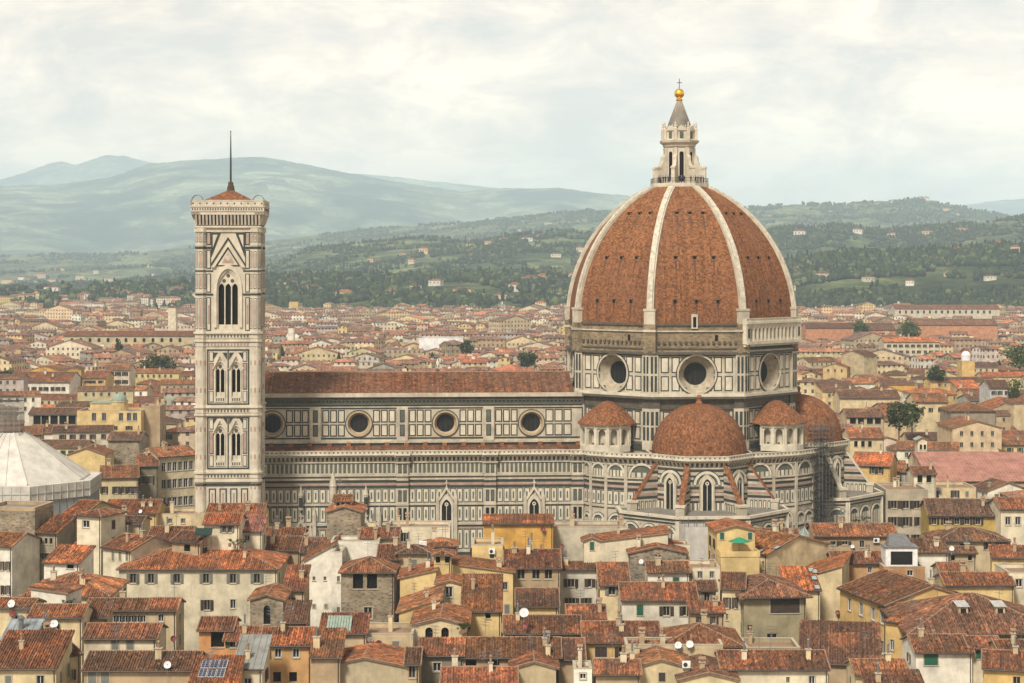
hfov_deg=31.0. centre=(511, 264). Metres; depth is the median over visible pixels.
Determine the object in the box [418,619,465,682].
house
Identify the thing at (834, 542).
window
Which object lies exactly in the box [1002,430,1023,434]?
house
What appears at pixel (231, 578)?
window
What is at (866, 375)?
house
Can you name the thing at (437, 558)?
window
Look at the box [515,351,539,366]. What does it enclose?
tree
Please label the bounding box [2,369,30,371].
house
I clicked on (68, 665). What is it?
window
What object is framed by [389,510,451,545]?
house
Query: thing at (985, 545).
window
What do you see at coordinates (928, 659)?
window
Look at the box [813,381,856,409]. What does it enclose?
house
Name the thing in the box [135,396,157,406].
house
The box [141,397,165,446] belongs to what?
house
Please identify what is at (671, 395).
cathedral
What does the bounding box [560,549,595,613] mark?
house
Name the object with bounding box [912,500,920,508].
window
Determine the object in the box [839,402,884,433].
house
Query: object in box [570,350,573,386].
round window
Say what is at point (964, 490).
house
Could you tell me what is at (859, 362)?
house
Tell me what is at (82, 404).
house
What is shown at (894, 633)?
house
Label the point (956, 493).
window
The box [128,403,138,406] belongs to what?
house
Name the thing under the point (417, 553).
house
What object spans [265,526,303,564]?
house
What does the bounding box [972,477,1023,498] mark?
house
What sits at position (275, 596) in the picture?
house
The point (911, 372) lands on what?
house
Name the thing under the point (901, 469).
house
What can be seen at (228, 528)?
window
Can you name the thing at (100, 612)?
house
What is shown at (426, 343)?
house
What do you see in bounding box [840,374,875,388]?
house
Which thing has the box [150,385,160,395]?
house
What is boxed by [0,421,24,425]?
house
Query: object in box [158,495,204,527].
house
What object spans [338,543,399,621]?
house
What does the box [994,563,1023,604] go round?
house
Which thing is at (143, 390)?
house
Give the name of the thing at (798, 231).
villa
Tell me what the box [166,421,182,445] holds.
house
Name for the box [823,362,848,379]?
house
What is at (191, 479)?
window
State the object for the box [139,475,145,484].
window
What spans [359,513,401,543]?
house
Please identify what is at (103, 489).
window
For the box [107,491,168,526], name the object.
house
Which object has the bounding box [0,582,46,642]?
house
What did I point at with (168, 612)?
house
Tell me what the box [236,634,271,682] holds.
house
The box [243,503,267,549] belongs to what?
house
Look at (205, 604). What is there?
window
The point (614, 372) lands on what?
round window
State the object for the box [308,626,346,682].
house
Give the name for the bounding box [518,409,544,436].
round window
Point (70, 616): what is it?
house
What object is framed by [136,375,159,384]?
house
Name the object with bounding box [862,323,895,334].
house
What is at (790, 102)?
sky
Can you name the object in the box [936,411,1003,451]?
house
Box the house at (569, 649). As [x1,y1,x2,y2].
[498,630,586,682]
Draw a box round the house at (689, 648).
[623,627,722,656]
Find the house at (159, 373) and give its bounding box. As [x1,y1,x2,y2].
[135,363,184,384]
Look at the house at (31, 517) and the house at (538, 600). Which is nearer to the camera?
the house at (538, 600)
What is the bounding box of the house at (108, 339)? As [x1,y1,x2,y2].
[64,331,194,347]
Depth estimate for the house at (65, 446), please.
552.51 m
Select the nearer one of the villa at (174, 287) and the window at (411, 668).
the window at (411, 668)
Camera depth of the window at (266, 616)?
295.14 m
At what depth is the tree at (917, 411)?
609.31 m
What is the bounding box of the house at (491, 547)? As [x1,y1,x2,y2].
[470,525,503,560]
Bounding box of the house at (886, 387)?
[870,381,901,402]
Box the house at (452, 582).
[434,573,461,604]
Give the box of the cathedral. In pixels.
[265,79,883,555]
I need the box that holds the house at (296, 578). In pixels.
[282,564,310,599]
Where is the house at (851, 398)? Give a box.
[832,384,900,411]
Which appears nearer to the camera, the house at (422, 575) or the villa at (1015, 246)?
the house at (422, 575)
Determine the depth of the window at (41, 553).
348.61 m
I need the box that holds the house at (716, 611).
[686,595,725,625]
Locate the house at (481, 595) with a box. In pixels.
[460,572,502,635]
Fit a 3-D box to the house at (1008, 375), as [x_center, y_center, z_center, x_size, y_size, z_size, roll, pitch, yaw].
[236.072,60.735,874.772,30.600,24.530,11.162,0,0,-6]
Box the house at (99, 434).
[51,422,114,446]
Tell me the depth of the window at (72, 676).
253.00 m
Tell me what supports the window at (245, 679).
in the house at (254, 649)
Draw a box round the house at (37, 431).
[0,425,44,438]
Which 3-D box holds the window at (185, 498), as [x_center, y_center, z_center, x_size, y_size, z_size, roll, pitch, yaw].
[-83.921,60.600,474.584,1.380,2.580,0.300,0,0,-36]
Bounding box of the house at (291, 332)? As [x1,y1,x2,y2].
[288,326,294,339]
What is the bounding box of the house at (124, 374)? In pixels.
[105,364,135,385]
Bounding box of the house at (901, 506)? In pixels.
[874,476,927,538]
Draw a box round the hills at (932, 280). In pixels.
[0,263,1023,308]
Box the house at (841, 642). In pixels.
[799,619,881,682]
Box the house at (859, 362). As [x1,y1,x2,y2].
[840,350,877,376]
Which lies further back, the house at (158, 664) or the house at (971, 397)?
the house at (971, 397)
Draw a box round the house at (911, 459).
[907,451,987,466]
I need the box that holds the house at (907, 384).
[874,378,915,390]
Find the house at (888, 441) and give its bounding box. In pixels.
[884,436,896,451]
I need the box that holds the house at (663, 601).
[616,570,699,626]
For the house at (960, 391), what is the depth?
788.07 m
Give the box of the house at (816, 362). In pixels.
[797,357,835,368]
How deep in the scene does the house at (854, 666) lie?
247.78 m
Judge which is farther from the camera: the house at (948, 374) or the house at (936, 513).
the house at (948, 374)
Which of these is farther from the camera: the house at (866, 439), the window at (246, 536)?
the house at (866, 439)
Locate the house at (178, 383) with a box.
[160,374,194,392]
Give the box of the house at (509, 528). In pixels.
[482,499,554,547]
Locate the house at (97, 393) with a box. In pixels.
[77,380,134,403]
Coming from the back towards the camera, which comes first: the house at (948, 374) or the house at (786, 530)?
the house at (948, 374)
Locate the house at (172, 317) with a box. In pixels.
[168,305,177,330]
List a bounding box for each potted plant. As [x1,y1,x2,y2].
[457,623,464,634]
[464,621,468,632]
[852,516,858,524]
[864,515,870,524]
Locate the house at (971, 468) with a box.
[913,452,1023,486]
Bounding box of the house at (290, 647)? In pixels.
[235,606,315,682]
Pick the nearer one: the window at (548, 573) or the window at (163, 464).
the window at (548, 573)
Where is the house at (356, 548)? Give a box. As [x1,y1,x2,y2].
[331,527,380,560]
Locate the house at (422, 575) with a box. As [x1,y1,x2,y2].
[397,551,438,597]
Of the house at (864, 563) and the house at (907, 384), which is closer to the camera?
the house at (864, 563)
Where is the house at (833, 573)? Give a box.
[809,544,853,620]
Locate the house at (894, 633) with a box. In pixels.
[883,595,919,657]
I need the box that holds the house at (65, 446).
[29,430,94,456]
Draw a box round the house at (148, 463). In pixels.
[136,448,159,498]
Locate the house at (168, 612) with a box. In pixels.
[145,581,185,649]
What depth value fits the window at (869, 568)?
325.18 m
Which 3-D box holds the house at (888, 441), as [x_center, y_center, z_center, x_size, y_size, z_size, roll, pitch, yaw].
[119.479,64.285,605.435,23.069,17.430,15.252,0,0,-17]
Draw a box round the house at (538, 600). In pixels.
[514,587,560,613]
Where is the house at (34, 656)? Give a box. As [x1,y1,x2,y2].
[0,629,74,682]
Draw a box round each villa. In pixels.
[1,279,14,283]
[34,273,46,277]
[44,285,59,291]
[76,274,83,279]
[79,292,90,299]
[104,277,112,281]
[169,286,186,289]
[335,289,354,295]
[407,258,416,263]
[419,246,428,253]
[428,279,443,285]
[453,286,470,291]
[484,240,493,244]
[493,293,506,298]
[509,282,519,291]
[521,237,532,241]
[521,275,537,278]
[551,253,560,257]
[576,246,583,251]
[794,229,805,234]
[813,271,829,276]
[852,228,863,233]
[862,275,873,281]
[906,279,914,285]
[922,230,931,234]
[984,274,995,280]
[1011,245,1019,251]
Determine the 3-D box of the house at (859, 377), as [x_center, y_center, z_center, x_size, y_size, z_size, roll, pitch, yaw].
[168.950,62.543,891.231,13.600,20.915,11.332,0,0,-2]
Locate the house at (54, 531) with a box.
[34,504,76,580]
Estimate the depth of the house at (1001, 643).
254.40 m
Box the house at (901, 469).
[885,451,906,481]
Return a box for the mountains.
[0,155,1023,215]
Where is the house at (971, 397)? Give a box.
[957,388,978,403]
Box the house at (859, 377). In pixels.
[848,373,875,379]
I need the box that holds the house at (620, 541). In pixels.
[595,512,670,561]
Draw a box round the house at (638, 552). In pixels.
[626,525,688,580]
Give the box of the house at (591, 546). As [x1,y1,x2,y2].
[580,533,602,562]
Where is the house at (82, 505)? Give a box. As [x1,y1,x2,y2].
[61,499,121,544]
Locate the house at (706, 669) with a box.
[674,654,740,682]
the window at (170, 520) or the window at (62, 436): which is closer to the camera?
the window at (170, 520)
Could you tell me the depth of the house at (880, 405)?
703.73 m
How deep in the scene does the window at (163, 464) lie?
471.06 m
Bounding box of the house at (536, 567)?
[503,532,563,613]
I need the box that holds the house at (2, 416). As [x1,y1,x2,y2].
[0,411,17,419]
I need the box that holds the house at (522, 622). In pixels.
[502,603,581,636]
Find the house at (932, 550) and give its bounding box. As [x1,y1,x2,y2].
[909,536,953,581]
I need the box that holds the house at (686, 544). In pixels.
[657,528,689,559]
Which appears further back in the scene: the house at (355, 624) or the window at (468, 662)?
the house at (355, 624)
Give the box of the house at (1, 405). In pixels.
[0,404,17,410]
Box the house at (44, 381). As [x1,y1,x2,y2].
[13,367,81,393]
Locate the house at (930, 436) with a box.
[900,429,936,440]
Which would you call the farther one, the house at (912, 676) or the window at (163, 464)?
the window at (163, 464)
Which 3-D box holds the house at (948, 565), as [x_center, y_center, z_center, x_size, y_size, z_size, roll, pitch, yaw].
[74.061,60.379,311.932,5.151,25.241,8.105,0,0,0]
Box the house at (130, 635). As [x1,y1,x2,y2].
[81,601,176,660]
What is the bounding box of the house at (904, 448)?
[895,440,959,467]
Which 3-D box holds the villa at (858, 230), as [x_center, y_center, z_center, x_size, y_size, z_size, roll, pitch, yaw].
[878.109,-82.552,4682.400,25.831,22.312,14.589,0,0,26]
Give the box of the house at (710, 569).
[689,553,719,599]
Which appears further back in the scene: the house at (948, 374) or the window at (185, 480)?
the house at (948, 374)
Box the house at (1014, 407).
[1003,396,1023,429]
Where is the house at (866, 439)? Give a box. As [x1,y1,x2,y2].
[842,422,884,457]
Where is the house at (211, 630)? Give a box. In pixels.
[196,616,241,654]
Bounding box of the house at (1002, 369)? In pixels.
[998,367,1017,371]
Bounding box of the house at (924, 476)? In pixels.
[905,459,937,497]
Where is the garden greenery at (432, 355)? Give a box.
[10,306,1000,370]
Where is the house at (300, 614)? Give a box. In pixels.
[284,599,312,625]
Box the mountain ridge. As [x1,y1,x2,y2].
[0,157,630,255]
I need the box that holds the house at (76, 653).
[42,612,83,682]
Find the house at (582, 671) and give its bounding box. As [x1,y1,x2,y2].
[572,644,591,682]
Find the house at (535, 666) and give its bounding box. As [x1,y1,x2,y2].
[508,634,559,682]
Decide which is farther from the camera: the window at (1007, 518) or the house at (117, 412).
the house at (117, 412)
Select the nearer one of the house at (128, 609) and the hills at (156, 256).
the house at (128, 609)
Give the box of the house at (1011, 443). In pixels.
[1002,435,1023,454]
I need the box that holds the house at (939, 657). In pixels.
[900,618,975,682]
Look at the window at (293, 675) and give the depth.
260.21 m
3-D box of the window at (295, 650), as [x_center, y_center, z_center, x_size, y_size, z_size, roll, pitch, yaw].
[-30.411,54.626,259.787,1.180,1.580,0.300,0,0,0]
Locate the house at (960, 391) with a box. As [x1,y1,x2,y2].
[956,388,978,396]
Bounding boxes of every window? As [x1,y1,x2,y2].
[0,561,4,570]
[0,585,4,594]
[4,675,11,682]
[5,561,9,570]
[5,585,9,594]
[34,416,40,423]
[35,674,44,682]
[40,552,43,559]
[42,416,48,423]
[51,416,57,423]
[59,434,65,438]
[60,416,66,423]
[67,662,69,678]
[69,416,75,423]
[69,434,75,438]
[70,668,75,680]
[82,520,89,528]
[87,672,96,682]
[90,434,95,439]
[92,413,95,420]
[100,486,107,493]
[100,672,109,682]
[102,413,105,420]
[110,640,118,649]
[111,519,115,529]
[111,551,113,560]
[112,486,118,493]
[115,615,122,621]
[118,551,121,560]
[119,413,122,420]
[119,486,126,493]
[121,615,128,621]
[125,552,128,560]
[125,640,133,649]
[126,486,133,493]
[126,573,138,583]
[127,413,130,420]
[127,615,134,621]
[131,486,138,493]
[133,413,136,420]
[133,615,140,621]
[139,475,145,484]
[139,615,145,621]
[144,573,156,583]
[146,475,153,484]
[157,614,163,621]
[161,462,165,471]
[161,479,165,489]
[166,434,171,439]
[167,462,171,471]
[167,479,171,488]
[167,497,170,506]
[168,518,172,523]
[170,573,182,583]
[172,461,176,471]
[172,478,176,488]
[173,496,176,506]
[178,461,182,470]
[178,478,182,487]
[178,496,182,505]
[180,518,185,523]
[183,460,187,470]
[183,478,187,487]
[183,495,187,505]
[183,544,190,552]
[189,460,193,469]
[189,477,193,487]
[189,495,193,504]
[199,573,211,583]
[200,599,212,610]
[210,632,224,648]
[220,526,225,532]
[226,526,233,532]
[226,573,238,583]
[226,642,236,648]
[230,599,235,608]
[243,677,251,682]
[244,534,249,541]
[250,573,262,583]
[263,606,269,624]
[265,410,285,437]
[265,667,268,681]
[272,672,281,682]
[274,647,281,658]
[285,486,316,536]
[288,672,297,682]
[292,647,299,658]
[345,410,372,437]
[352,574,363,589]
[363,486,381,526]
[363,606,372,619]
[366,574,377,589]
[391,640,399,645]
[401,532,407,542]
[408,666,415,678]
[411,559,417,565]
[425,628,432,636]
[432,409,458,436]
[432,662,441,672]
[435,557,440,563]
[436,480,456,538]
[441,628,448,636]
[445,586,452,597]
[466,660,475,664]
[485,613,490,619]
[503,581,507,590]
[504,604,509,613]
[516,570,525,579]
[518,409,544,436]
[523,479,544,513]
[531,570,540,579]
[544,570,552,579]
[564,578,577,587]
[565,597,578,602]
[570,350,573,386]
[579,672,586,679]
[581,597,591,602]
[584,578,594,587]
[589,541,594,550]
[594,646,607,657]
[596,353,628,391]
[605,587,617,595]
[615,646,621,657]
[636,604,643,615]
[658,672,665,682]
[659,605,673,616]
[672,576,679,580]
[676,354,717,393]
[679,605,687,616]
[696,616,700,621]
[697,571,702,578]
[701,592,712,600]
[709,571,714,578]
[710,616,717,624]
[719,532,724,539]
[723,597,730,608]
[732,597,738,608]
[747,532,752,539]
[758,352,781,391]
[769,599,800,613]
[808,675,815,682]
[829,540,838,545]
[839,540,850,545]
[847,597,851,611]
[850,418,855,423]
[858,418,863,423]
[858,601,862,616]
[859,540,864,547]
[867,418,872,423]
[867,566,872,573]
[869,467,875,473]
[870,606,874,621]
[875,418,880,423]
[876,467,882,473]
[879,609,883,624]
[881,640,883,655]
[888,500,899,508]
[888,516,899,526]
[889,638,894,651]
[900,500,911,508]
[900,516,911,526]
[906,569,913,576]
[907,652,910,663]
[911,534,920,537]
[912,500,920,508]
[913,516,920,526]
[917,475,921,481]
[923,654,938,665]
[926,475,930,481]
[929,517,938,524]
[941,517,950,524]
[951,490,958,497]
[952,517,961,524]
[962,517,971,524]
[973,517,982,524]
[975,650,980,659]
[983,543,990,549]
[1005,516,1010,525]
[1013,676,1020,682]
[1015,516,1020,525]
[1015,578,1022,587]
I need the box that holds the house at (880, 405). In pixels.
[872,402,903,407]
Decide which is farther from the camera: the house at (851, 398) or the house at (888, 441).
the house at (851, 398)
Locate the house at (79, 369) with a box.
[67,365,84,379]
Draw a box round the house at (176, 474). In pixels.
[140,441,194,507]
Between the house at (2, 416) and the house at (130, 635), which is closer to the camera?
the house at (130, 635)
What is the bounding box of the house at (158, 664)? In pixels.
[80,625,207,682]
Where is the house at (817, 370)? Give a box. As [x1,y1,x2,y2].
[812,368,822,373]
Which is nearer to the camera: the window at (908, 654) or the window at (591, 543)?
the window at (908, 654)
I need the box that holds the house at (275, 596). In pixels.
[247,575,292,625]
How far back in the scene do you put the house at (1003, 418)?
650.39 m
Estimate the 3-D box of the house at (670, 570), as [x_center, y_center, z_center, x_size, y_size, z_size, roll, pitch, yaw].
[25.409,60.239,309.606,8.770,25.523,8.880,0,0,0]
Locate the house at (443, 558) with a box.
[430,548,454,575]
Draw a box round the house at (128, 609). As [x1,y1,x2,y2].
[86,585,149,621]
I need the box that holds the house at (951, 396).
[935,388,956,404]
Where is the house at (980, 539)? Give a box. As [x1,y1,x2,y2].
[922,521,1010,570]
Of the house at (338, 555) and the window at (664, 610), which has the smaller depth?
the window at (664, 610)
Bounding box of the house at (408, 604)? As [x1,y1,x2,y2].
[395,583,445,621]
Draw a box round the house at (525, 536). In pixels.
[521,531,547,547]
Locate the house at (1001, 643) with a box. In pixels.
[987,619,1023,649]
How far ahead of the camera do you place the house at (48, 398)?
765.82 m
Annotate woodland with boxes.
[0,196,1013,284]
[0,213,1023,288]
[0,238,1023,308]
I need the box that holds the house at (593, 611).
[564,590,607,635]
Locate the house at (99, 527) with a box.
[73,507,128,574]
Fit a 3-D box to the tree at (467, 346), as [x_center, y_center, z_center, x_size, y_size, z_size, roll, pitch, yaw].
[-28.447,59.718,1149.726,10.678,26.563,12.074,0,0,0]
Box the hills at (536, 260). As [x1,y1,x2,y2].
[74,220,1023,286]
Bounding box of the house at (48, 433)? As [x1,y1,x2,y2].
[32,420,76,438]
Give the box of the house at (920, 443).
[913,435,928,451]
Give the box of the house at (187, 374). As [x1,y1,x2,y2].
[184,371,194,378]
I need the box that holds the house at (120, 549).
[100,519,171,577]
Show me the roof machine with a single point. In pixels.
(899, 549)
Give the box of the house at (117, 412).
[77,393,143,430]
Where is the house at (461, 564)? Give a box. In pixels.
[452,554,515,635]
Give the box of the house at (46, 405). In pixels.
[41,398,59,406]
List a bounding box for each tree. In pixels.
[1,367,20,373]
[114,339,123,350]
[136,351,171,367]
[159,354,176,368]
[458,340,474,353]
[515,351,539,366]
[852,317,870,333]
[878,401,921,439]
[895,317,923,336]
[902,401,925,440]
[923,365,947,380]
[1001,341,1023,371]
[1003,377,1022,397]
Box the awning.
[195,528,212,548]
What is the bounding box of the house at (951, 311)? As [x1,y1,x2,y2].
[890,305,999,318]
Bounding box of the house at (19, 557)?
[0,531,41,596]
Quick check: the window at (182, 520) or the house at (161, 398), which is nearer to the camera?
the window at (182, 520)
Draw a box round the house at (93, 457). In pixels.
[65,440,115,499]
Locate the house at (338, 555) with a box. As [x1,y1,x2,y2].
[332,545,345,612]
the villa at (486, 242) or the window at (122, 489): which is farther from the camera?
the villa at (486, 242)
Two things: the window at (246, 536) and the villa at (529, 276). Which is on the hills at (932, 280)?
the villa at (529, 276)
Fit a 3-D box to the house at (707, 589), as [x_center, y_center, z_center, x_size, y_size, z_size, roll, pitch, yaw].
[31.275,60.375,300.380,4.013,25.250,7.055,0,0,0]
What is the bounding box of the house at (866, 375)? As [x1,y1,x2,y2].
[852,374,878,379]
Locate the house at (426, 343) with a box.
[419,336,463,350]
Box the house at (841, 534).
[805,504,897,550]
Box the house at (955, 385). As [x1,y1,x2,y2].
[949,380,978,392]
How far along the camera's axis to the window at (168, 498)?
471.87 m
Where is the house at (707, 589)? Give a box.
[692,558,718,600]
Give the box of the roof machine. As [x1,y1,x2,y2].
[880,533,918,565]
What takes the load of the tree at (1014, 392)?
on the ground
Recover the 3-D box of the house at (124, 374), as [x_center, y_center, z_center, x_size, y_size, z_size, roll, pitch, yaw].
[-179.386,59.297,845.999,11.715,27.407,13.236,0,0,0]
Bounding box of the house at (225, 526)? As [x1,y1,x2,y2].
[202,512,246,549]
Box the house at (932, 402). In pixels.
[905,388,948,431]
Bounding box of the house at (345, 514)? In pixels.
[324,476,366,539]
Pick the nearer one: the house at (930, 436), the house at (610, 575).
the house at (610, 575)
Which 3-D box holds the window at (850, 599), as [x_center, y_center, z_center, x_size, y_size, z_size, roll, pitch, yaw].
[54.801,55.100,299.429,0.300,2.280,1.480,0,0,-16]
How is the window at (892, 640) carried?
in the house at (894, 633)
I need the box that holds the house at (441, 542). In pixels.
[423,524,459,572]
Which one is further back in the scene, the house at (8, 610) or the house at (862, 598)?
the house at (862, 598)
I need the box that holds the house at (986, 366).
[975,362,998,374]
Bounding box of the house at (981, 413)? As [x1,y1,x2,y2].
[938,401,997,425]
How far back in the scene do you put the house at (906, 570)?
320.72 m
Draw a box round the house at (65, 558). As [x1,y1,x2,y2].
[41,544,95,578]
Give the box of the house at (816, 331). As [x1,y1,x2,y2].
[801,323,853,340]
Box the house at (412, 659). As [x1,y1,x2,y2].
[403,620,423,682]
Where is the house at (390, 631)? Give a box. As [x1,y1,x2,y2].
[367,608,414,646]
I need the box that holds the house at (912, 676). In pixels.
[859,662,924,682]
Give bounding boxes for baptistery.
[0,430,101,515]
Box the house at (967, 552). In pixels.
[947,535,978,570]
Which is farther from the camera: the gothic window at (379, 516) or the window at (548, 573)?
the gothic window at (379, 516)
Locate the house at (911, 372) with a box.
[906,368,924,379]
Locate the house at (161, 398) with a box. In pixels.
[153,392,163,402]
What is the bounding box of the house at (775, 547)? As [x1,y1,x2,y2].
[755,519,830,575]
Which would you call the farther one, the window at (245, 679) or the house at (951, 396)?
the house at (951, 396)
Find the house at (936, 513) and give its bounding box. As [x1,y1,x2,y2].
[919,482,994,537]
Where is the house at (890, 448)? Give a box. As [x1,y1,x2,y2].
[886,439,909,456]
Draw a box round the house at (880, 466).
[853,444,897,481]
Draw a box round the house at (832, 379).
[813,377,842,384]
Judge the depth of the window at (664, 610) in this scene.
291.78 m
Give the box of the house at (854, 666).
[844,631,908,682]
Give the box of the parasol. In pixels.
[728,537,749,542]
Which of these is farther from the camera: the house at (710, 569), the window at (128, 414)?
the window at (128, 414)
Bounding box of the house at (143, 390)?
[135,385,152,395]
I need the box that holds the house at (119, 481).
[99,458,139,501]
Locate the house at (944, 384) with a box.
[923,375,993,390]
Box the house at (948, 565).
[930,547,969,583]
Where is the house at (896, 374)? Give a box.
[880,370,906,379]
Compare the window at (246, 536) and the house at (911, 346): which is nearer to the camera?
the window at (246, 536)
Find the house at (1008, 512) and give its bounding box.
[986,479,1023,544]
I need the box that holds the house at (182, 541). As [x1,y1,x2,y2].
[169,529,208,555]
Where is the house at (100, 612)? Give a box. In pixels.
[90,585,114,621]
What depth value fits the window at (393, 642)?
264.95 m
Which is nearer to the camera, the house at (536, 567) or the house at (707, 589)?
the house at (707, 589)
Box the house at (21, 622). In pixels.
[0,604,44,641]
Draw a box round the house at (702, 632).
[661,609,745,648]
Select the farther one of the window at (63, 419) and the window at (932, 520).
the window at (63, 419)
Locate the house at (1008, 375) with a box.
[974,367,1023,388]
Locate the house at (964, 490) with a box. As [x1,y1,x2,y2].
[936,475,975,497]
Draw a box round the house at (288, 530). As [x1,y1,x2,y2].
[266,515,308,535]
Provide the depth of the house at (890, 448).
593.90 m
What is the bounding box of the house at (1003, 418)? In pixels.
[981,403,1011,429]
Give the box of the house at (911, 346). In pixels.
[878,333,940,356]
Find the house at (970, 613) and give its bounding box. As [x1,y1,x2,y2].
[877,581,1023,638]
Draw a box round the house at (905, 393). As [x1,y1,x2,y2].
[901,382,947,403]
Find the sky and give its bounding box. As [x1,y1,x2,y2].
[0,0,1023,205]
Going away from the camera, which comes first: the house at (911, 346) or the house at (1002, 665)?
the house at (1002, 665)
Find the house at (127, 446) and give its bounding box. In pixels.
[107,425,148,464]
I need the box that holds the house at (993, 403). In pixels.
[978,396,1012,409]
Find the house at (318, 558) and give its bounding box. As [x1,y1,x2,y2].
[301,534,341,626]
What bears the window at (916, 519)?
in the house at (901, 506)
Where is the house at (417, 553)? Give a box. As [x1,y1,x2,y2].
[395,531,434,567]
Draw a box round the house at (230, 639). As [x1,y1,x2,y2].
[222,605,263,654]
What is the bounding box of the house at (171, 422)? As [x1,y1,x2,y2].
[166,411,184,429]
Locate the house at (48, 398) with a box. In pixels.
[41,394,77,404]
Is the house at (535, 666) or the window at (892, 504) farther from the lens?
the window at (892, 504)
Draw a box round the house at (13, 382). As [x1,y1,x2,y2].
[0,374,28,390]
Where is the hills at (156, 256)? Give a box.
[0,199,998,283]
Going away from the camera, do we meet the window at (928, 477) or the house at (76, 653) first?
the house at (76, 653)
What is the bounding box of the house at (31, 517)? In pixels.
[0,500,53,535]
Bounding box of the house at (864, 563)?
[826,543,883,580]
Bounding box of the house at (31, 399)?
[0,390,41,425]
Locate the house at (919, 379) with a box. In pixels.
[909,374,956,382]
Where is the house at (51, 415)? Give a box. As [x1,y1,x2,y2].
[28,401,81,425]
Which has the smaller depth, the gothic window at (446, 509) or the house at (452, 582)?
the house at (452, 582)
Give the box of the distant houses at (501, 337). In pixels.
[0,291,1023,496]
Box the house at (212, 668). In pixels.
[188,647,245,682]
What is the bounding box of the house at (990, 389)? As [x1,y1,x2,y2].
[978,375,1009,402]
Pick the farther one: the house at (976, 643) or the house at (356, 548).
the house at (356, 548)
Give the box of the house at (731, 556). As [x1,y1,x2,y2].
[705,517,759,600]
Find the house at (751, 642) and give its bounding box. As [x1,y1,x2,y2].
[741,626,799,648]
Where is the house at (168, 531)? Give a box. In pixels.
[147,511,196,539]
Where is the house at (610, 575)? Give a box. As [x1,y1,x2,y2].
[595,551,630,619]
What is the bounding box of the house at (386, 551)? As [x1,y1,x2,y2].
[376,524,403,621]
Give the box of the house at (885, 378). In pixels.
[878,376,898,379]
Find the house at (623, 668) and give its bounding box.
[591,633,642,682]
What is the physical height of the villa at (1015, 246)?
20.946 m
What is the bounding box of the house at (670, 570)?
[639,546,691,580]
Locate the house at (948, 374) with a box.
[925,368,956,376]
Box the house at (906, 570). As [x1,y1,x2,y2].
[879,561,924,580]
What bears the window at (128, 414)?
in the house at (117, 412)
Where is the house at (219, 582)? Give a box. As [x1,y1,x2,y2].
[116,536,290,649]
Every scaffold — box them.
[0,396,23,435]
[679,518,708,559]
[807,422,832,522]
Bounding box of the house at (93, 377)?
[82,370,114,385]
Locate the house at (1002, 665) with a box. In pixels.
[981,635,1023,682]
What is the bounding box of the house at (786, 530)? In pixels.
[756,518,799,534]
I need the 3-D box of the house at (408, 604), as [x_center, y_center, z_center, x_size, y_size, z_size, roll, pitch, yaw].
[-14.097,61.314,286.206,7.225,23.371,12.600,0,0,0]
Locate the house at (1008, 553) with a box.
[988,537,1023,570]
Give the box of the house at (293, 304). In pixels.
[289,302,298,307]
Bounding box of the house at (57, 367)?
[28,364,67,370]
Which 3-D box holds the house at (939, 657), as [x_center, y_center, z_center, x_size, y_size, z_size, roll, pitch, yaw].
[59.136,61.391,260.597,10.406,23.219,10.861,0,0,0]
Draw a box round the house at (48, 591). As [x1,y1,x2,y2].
[27,567,84,602]
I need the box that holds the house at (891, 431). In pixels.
[867,407,905,439]
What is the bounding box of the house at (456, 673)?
[439,648,518,682]
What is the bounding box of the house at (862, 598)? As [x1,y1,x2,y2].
[836,566,959,657]
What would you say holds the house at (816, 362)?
on the ground
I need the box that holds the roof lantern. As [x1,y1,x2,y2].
[799,527,808,536]
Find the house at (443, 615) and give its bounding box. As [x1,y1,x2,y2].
[410,593,471,645]
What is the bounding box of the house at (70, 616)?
[27,603,94,682]
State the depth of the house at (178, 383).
815.25 m
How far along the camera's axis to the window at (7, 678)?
244.44 m
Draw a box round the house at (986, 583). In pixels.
[932,560,1016,602]
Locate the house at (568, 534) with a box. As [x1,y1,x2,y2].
[553,510,627,560]
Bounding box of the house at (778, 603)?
[718,563,813,644]
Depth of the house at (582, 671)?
244.96 m
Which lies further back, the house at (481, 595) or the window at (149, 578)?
the window at (149, 578)
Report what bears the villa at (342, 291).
on the hills at (932, 280)
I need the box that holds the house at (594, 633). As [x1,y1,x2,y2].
[580,610,660,682]
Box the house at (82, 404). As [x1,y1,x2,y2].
[56,397,92,408]
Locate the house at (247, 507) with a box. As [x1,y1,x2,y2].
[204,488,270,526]
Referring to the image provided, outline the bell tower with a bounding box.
[190,131,269,512]
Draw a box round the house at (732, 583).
[719,571,746,636]
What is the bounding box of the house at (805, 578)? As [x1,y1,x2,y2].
[777,565,821,619]
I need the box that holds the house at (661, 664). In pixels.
[627,630,693,682]
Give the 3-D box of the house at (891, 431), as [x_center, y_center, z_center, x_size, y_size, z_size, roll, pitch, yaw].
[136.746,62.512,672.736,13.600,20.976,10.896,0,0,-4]
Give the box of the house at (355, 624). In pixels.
[319,599,370,647]
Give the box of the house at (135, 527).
[121,501,151,534]
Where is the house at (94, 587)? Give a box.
[18,565,129,602]
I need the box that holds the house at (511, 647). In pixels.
[460,618,562,682]
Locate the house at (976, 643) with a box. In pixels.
[962,635,999,682]
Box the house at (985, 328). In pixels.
[913,319,997,338]
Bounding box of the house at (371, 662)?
[341,641,405,682]
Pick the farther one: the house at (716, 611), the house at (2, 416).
the house at (2, 416)
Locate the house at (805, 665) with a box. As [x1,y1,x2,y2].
[714,625,830,682]
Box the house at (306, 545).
[299,522,328,563]

